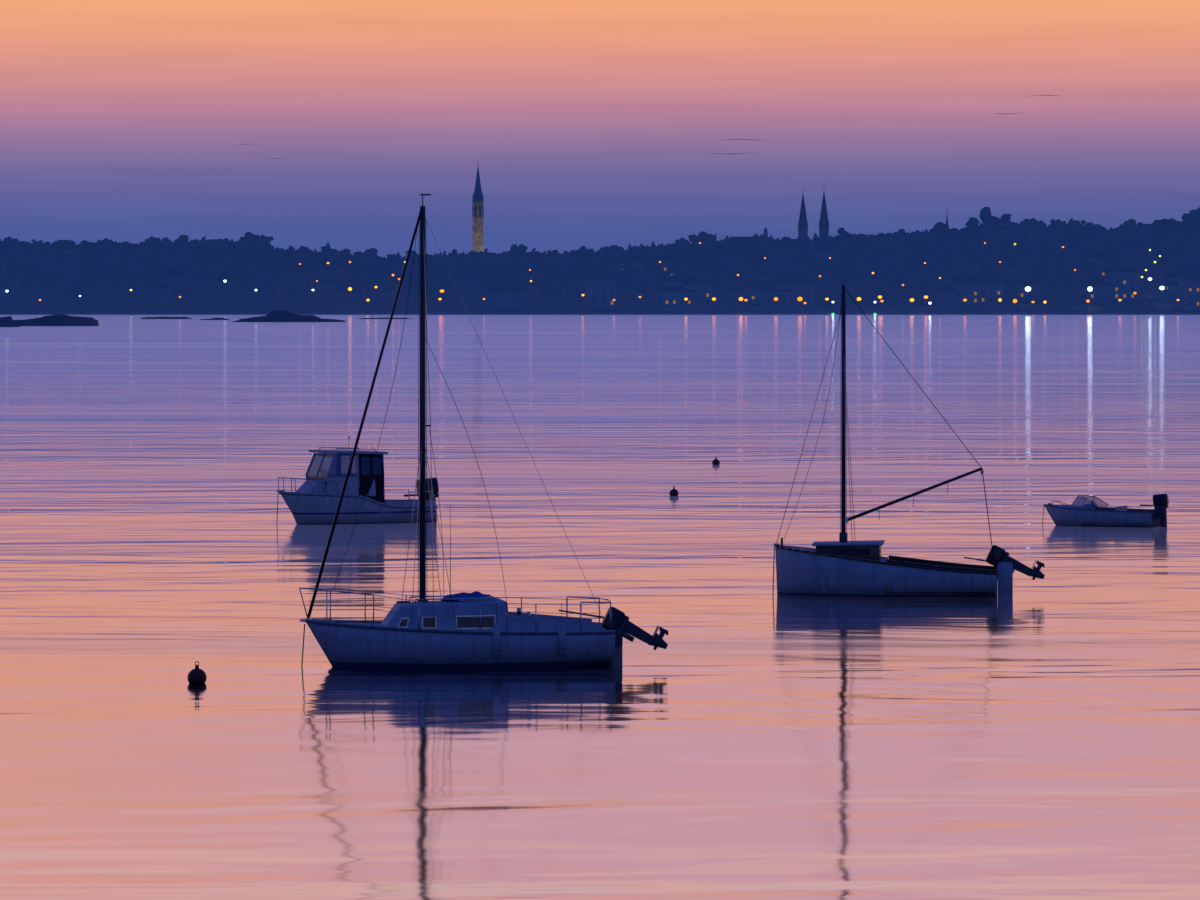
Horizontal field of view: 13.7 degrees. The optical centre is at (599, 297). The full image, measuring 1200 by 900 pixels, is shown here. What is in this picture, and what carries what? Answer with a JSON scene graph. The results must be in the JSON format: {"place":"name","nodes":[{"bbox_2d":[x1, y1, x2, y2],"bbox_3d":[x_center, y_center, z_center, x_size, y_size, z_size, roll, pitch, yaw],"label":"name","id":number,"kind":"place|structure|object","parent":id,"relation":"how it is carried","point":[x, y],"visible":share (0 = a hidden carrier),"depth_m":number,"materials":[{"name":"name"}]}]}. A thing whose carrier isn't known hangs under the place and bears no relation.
{"place":"outdoors","nodes":[
{"label":"outdoors","id":0,"kind":"place"},
{"bbox_2d":[0,315,1199,899],"bbox_3d":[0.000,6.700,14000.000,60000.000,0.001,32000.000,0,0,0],"label":"sea water","id":1,"kind":"structure","parent":0,"point":[746,735],"depth_m":106.18,"materials":[{"name":"purple liquid"}]},
{"bbox_2d":[187,661,206,683],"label":"buoy","id":2,"kind":"object","parent":1,"relation":"on","point":[196,675],"visible":1,"depth_m":86.90,"materials":[{"name":"paint"}]},
{"bbox_2d":[0,310,412,326],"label":"rocky islets","id":3,"kind":"object","parent":1,"relation":"in","point":[68,320],"visible":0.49,"depth_m":1201.77,"materials":[{"name":"black stone"}]},
{"bbox_2d":[276,436,438,524],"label":"motorboat","id":4,"kind":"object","parent":1,"relation":"on","point":[313,500],"visible":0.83,"depth_m":148.19,"materials":[{"name":"white plastic"}]},
{"bbox_2d":[299,194,668,668],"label":"sloop","id":5,"kind":"object","parent":1,"relation":"on","point":[465,630],"visible":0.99,"depth_m":90.72,"materials":[{"name":"grey"}]},
{"bbox_2d":[669,487,678,495],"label":"buoy","id":6,"kind":"object","parent":1,"relation":"on","point":[673,491],"visible":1,"depth_m":169.08,"materials":[{"name":"paint"}]},
{"bbox_2d":[712,456,719,464],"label":"buoy","id":7,"kind":"object","parent":1,"relation":"on","point":[715,461],"visible":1,"depth_m":200.49,"materials":[{"name":"paint"}]},
{"bbox_2d":[772,285,1044,596],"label":"sailboat","id":8,"kind":"object","parent":1,"relation":"in","point":[843,566],"visible":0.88,"depth_m":112.27,"materials":[{"name":"white wood"}]},
{"bbox_2d":[1042,493,1168,527],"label":"runabout","id":9,"kind":"object","parent":1,"relation":"on","point":[1092,514],"visible":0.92,"depth_m":146.25,"materials":[{"name":"silver metal"}]},
{"bbox_2d":[0,232,1199,314],"bbox_3d":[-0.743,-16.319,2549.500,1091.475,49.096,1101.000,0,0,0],"label":"shoreline trees","id":10,"kind":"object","parent":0,"point":[318,300],"depth_m":2041.49,"materials":[{"name":"plant"}]},
{"bbox_2d":[6,242,1178,314],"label":"street lamps","id":11,"kind":"object","parent":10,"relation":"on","point":[911,299],"visible":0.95,"depth_m":1998.46,"materials":[{"name":"grey"}]},
{"bbox_2d":[0,207,1199,306],"bbox_3d":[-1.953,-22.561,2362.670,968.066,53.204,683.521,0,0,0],"label":"wooded hills","id":12,"kind":"structure","parent":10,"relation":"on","point":[936,247],"depth_m":2253.92,"materials":[{"name":"green plant"}]},
{"bbox_2d":[0,235,1199,310],"bbox_3d":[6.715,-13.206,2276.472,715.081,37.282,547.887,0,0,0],"label":"shore houses","id":13,"kind":"structure","parent":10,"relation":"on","point":[1115,283],"depth_m":2018.00,"materials":[{"name":"black"}]},
{"bbox_2d":[326,168,947,252],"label":"church towers","id":14,"kind":"structure","parent":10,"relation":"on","point":[477,215],"depth_m":2696.97,"materials":[{"name":"stone"}]},
{"bbox_2d":[0,0,1199,257],"label":"sky","id":15,"kind":"structure","parent":0,"point":[591,124],"materials":[{"name":"purple"}]},
{"bbox_2d":[238,95,1057,158],"bbox_3d":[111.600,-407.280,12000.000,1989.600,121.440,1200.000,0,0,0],"label":"cloud","id":16,"kind":"structure","parent":0,"point":[732,139],"depth_m":11439.17,"materials":[{"name":"purple"}]}
]}

